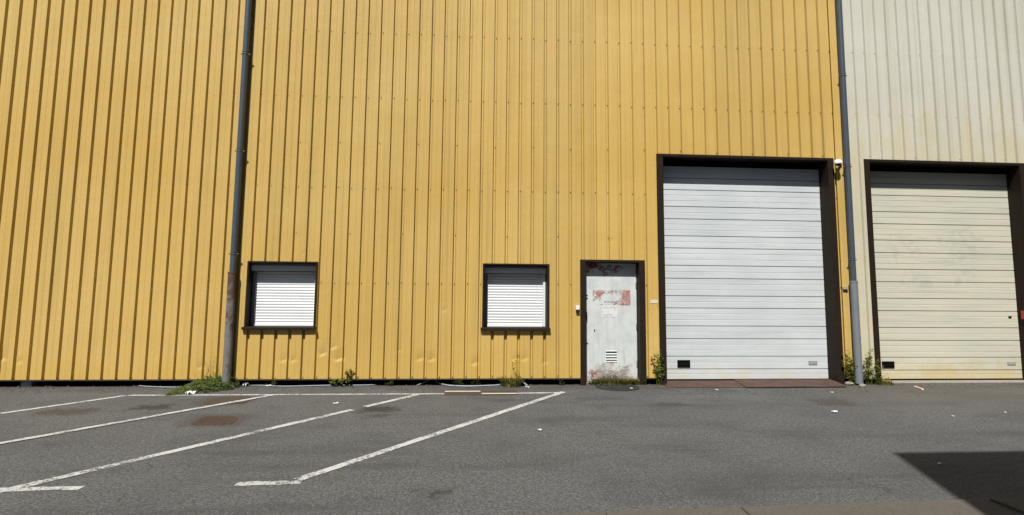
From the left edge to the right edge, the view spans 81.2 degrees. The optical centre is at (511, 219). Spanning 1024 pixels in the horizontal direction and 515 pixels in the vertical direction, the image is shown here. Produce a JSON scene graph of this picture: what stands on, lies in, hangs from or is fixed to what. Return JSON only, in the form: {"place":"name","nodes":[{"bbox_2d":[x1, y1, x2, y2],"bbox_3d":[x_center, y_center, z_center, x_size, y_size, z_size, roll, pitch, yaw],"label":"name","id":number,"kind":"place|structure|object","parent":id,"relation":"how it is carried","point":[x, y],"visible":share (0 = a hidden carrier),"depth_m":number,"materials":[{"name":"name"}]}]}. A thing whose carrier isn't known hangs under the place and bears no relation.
{"place":"outdoors","nodes":[
{"label":"outdoors","id":0,"kind":"place"},
{"bbox_2d":[0,381,1023,514],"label":"ground","id":1,"kind":"structure","parent":0,"point":[594,449],"depth_m":5.82,"materials":[{"name":"grey asphalt"}]},
{"bbox_2d":[21,381,36,386],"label":"foundation block","id":2,"kind":"structure","parent":1,"relation":"on","point":[28,383],"depth_m":8.97,"materials":[{"name":"grey concrete"}]},
{"bbox_2d":[0,486,83,491],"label":"parking line","id":3,"kind":"object","parent":1,"relation":"on","point":[51,488],"visible":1,"depth_m":4.59,"materials":[{"name":"paint"}]},
{"bbox_2d":[2,395,125,413],"bbox_3d":[-6.637,2.226,6.301,0.101,0.001,4.789,-3,-7,31],"label":"parking line","id":4,"kind":"object","parent":1,"relation":"on","point":[58,405],"visible":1,"depth_m":7.62,"materials":[{"name":"paint"}]},
{"bbox_2d":[0,395,272,443],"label":"parking line","id":5,"kind":"object","parent":1,"relation":"on","point":[31,437],"visible":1,"depth_m":6.72,"materials":[{"name":"paint"}]},
{"bbox_2d":[136,385,200,387],"bbox_3d":[-5.238,2.531,9.042,1.063,0.016,0.138,0,-6,2],"label":"hose","id":6,"kind":"object","parent":1,"relation":"on","point":[157,386],"visible":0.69,"depth_m":8.99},
{"bbox_2d":[0,409,352,492],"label":"parking line","id":7,"kind":"object","parent":1,"relation":"on","point":[146,457],"visible":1,"depth_m":5.58,"materials":[{"name":"paint"}]},
{"bbox_2d":[165,356,239,394],"bbox_3d":[-4.529,2.254,8.841,0.858,0.546,0.876,1,-6,-4],"label":"weed clump","id":8,"kind":"object","parent":1,"relation":"on","point":[214,382],"visible":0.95,"depth_m":8.85,"materials":[{"name":"green plant"}]},
{"bbox_2d":[190,416,237,424],"bbox_3d":[-3.416,2.333,6.896,0.488,0.026,0.475,1,-6,-4],"label":"drain cover","id":9,"kind":"object","parent":1,"relation":"on","point":[215,420],"visible":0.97,"depth_m":6.88,"materials":[{"name":"brown metal"}]},
{"bbox_2d":[204,396,253,404],"bbox_3d":[-3.813,2.456,8.064,0.540,0.026,0.537,1,-6,-4],"label":"drain cover","id":10,"kind":"object","parent":1,"relation":"on","point":[219,400],"visible":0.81,"depth_m":8.04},
{"bbox_2d":[234,481,301,485],"bbox_3d":[-1.939,2.102,4.759,0.504,0.001,0.107,1,-6,-4],"label":"parking line","id":11,"kind":"object","parent":1,"relation":"on","point":[258,483],"visible":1,"depth_m":4.75,"materials":[{"name":"paint"}]},
{"bbox_2d":[128,393,442,395],"bbox_3d":[-3.174,2.501,8.522,4.390,0.001,0.094,1,-6,-4],"label":"parking line","id":12,"kind":"object","parent":1,"relation":"on","point":[282,394],"visible":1,"depth_m":8.52,"materials":[{"name":"paint"}]},
{"bbox_2d":[240,384,376,386],"bbox_3d":[-3.164,2.570,9.227,2.102,0.016,0.128,1,-6,-4],"label":"hose","id":13,"kind":"object","parent":1,"relation":"on","point":[308,385],"visible":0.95,"depth_m":9.20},
{"bbox_2d":[329,368,353,385],"bbox_3d":[-2.639,2.449,9.259,0.416,0.273,0.195,1,-6,-4],"label":"weed","id":14,"kind":"object","parent":1,"relation":"on","point":[340,380],"visible":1,"depth_m":9.25,"materials":[{"name":"green plant"}]},
{"bbox_2d":[366,394,418,406],"bbox_3d":[-1.628,2.475,8.168,0.108,0.001,1.050,-3,-7,31],"label":"parking line","id":15,"kind":"object","parent":1,"relation":"on","point":[392,400],"visible":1,"depth_m":8.14,"materials":[{"name":"paint"}]},
{"bbox_2d":[0,0,853,384],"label":"yellow warehouse","id":16,"kind":"structure","parent":1,"relation":"on","point":[456,190],"depth_m":9.72,"materials":[{"name":"paint"}]},
{"bbox_2d":[222,0,251,388],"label":"downpipe","id":17,"kind":"object","parent":16,"relation":"attached to","point":[229,316],"visible":1,"depth_m":9.28,"materials":[{"name":"metal"}]},
{"bbox_2d":[241,261,317,329],"bbox_3d":[-3.616,1.207,9.458,1.116,1.067,0.355,1,-6,-4],"label":"window","id":18,"kind":"structure","parent":16,"relation":"in","point":[281,295],"depth_m":9.51,"materials":[{"name":"white metal"}]},
{"bbox_2d":[480,263,549,330],"bbox_3d":[0.049,1.268,9.741,1.116,1.073,0.355,1,-6,-4],"label":"window","id":19,"kind":"structure","parent":16,"relation":"in","point":[510,302],"depth_m":9.80,"materials":[{"name":"white metal"}]},
{"bbox_2d":[580,259,646,384],"bbox_3d":[1.628,1.684,9.857,1.078,2.008,0.344,1,-6,-4],"label":"door","id":20,"kind":"structure","parent":16,"relation":"in","point":[612,292],"depth_m":9.82,"materials":[{"name":"paint"}]},
{"bbox_2d":[656,153,844,384],"bbox_3d":[3.959,0.831,10.136,3.102,3.805,0.349,1,-6,-4],"label":"sectional door","id":21,"kind":"structure","parent":16,"relation":"in","point":[749,282],"depth_m":10.22,"materials":[{"name":"white metal"}]},
{"bbox_2d":[834,159,842,165],"bbox_3d":[5.575,-0.957,10.210,0.135,0.120,0.232,-3,-7,29],"label":"security camera","id":22,"kind":"object","parent":16,"relation":"attached to","point":[838,162],"visible":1,"depth_m":10.13,"materials":[{"name":"white plastic"}]},
{"bbox_2d":[836,0,862,383],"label":"downpipe","id":23,"kind":"object","parent":16,"relation":"attached to","point":[855,315],"visible":1,"depth_m":10.08,"materials":[{"name":"metal"}]},
{"bbox_2d":[293,391,564,480],"bbox_3d":[-0.487,2.345,6.886,0.109,0.001,4.814,-3,-7,31],"label":"parking line","id":24,"kind":"object","parent":1,"relation":"on","point":[328,469],"visible":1,"depth_m":6.08,"materials":[{"name":"paint"}]},
{"bbox_2d":[444,391,480,394],"bbox_3d":[-0.722,2.558,8.756,0.527,0.030,0.310,1,-6,-4],"label":"drain cover","id":25,"kind":"object","parent":1,"relation":"on","point":[463,393],"visible":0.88,"depth_m":8.72,"materials":[{"name":"beige paint"}]},
{"bbox_2d":[435,380,500,386],"bbox_3d":[-0.651,2.584,9.411,1.226,0.083,0.260,0,-6,4],"label":"hose","id":26,"kind":"object","parent":1,"relation":"on","point":[468,385],"visible":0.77,"depth_m":9.33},
{"bbox_2d":[481,391,517,394],"bbox_3d":[-0.190,2.566,8.787,0.518,0.030,0.330,1,-6,-4],"label":"drain cover","id":27,"kind":"object","parent":1,"relation":"on","point":[498,393],"visible":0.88,"depth_m":8.73,"materials":[{"name":"beige paint"}]},
{"bbox_2d":[498,347,524,387],"bbox_3d":[0.004,2.312,9.453,0.582,0.642,0.468,1,-6,-4],"label":"flowering weed","id":28,"kind":"object","parent":1,"relation":"on","point":[512,382],"visible":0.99,"depth_m":9.31,"materials":[{"name":"green plant"}]},
{"bbox_2d":[3,381,1023,394],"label":"gravel","id":29,"kind":"structure","parent":1,"relation":"on","point":[45,387],"depth_m":9.15,"materials":[{"name":"grey gravel"}]},
{"bbox_2d":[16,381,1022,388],"bbox_3d":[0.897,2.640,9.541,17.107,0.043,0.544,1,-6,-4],"label":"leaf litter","id":30,"kind":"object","parent":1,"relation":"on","point":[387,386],"visible":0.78,"depth_m":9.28,"materials":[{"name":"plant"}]},
{"bbox_2d":[518,392,557,393],"bbox_3d":[0.403,2.566,8.825,0.651,0.001,0.091,1,-6,-7],"label":"parking line","id":31,"kind":"object","parent":1,"relation":"on","point":[537,392],"visible":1,"depth_m":8.85,"materials":[{"name":"paint"}]},
{"bbox_2d":[589,377,638,384],"bbox_3d":[1.652,2.606,9.655,0.910,0.130,0.308,1,-6,-4],"label":"grass tuft","id":32,"kind":"object","parent":1,"relation":"on","point":[610,381],"visible":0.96,"depth_m":9.58,"materials":[{"name":"green plant"}]},
{"bbox_2d":[590,373,637,383],"bbox_3d":[1.631,2.563,9.677,0.921,0.218,0.143,1,-6,-4],"label":"dry weed","id":33,"kind":"object","parent":1,"relation":"on","point":[614,376],"visible":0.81,"depth_m":9.67,"materials":[{"name":"plant"}]},
{"bbox_2d":[595,384,638,390],"bbox_3d":[1.656,2.647,9.394,0.680,0.034,0.680,1,-6,-4],"label":"manhole cover","id":34,"kind":"object","parent":1,"relation":"on","point":[624,387],"visible":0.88,"depth_m":9.30,"materials":[{"name":"metal"}]},
{"bbox_2d":[630,377,642,384],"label":"grass tuft","id":35,"kind":"object","parent":1,"relation":"on","point":[636,382],"visible":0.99,"depth_m":9.61,"materials":[{"name":"green plant"}]},
{"bbox_2d":[650,350,664,383],"bbox_3d":[2.342,2.384,9.623,0.253,0.569,0.148,1,-6,-4],"label":"weed","id":36,"kind":"object","parent":1,"relation":"on","point":[657,369],"visible":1,"depth_m":9.63,"materials":[{"name":"green plant"}]},
{"bbox_2d":[665,380,749,387],"bbox_3d":[3.130,2.669,9.664,1.419,0.033,0.530,1,-6,-4],"label":"ramp plate","id":37,"kind":"object","parent":1,"relation":"on","point":[707,384],"visible":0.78,"depth_m":9.62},
{"bbox_2d":[523,497,1023,514],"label":"kerb","id":38,"kind":"structure","parent":1,"relation":"on","point":[957,507],"depth_m":4.26,"materials":[{"name":"concrete"}]},
{"bbox_2d":[734,379,846,386],"bbox_3d":[4.551,2.681,9.768,1.769,0.034,0.585,1,-6,-4],"label":"ramp plate","id":39,"kind":"object","parent":1,"relation":"on","point":[788,383],"visible":1,"depth_m":9.75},
{"bbox_2d":[841,350,854,383],"bbox_3d":[5.572,2.440,9.850,0.283,0.566,0.181,1,-6,-4],"label":"weed","id":40,"kind":"object","parent":1,"relation":"on","point":[851,372],"visible":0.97,"depth_m":9.86,"materials":[{"name":"green plant"}]},
{"bbox_2d":[863,348,888,383],"bbox_3d":[6.005,2.433,9.865,0.444,0.592,0.208,1,-6,-4],"label":"weed","id":41,"kind":"object","parent":1,"relation":"on","point":[867,371],"visible":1,"depth_m":9.86,"materials":[{"name":"green plant"}]},
{"bbox_2d":[875,378,893,385],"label":"grass tuft","id":42,"kind":"object","parent":1,"relation":"on","point":[886,382],"visible":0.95,"depth_m":9.83,"materials":[{"name":"green plant"}]},
{"bbox_2d":[835,0,1023,383],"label":"cream warehouse","id":43,"kind":"structure","parent":0,"point":[935,97],"depth_m":10.55,"materials":[{"name":"paint"}]},
{"bbox_2d":[863,159,1023,383],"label":"sectional door","id":44,"kind":"structure","parent":43,"relation":"in","point":[946,238],"depth_m":10.51,"materials":[{"name":"beige metal"}]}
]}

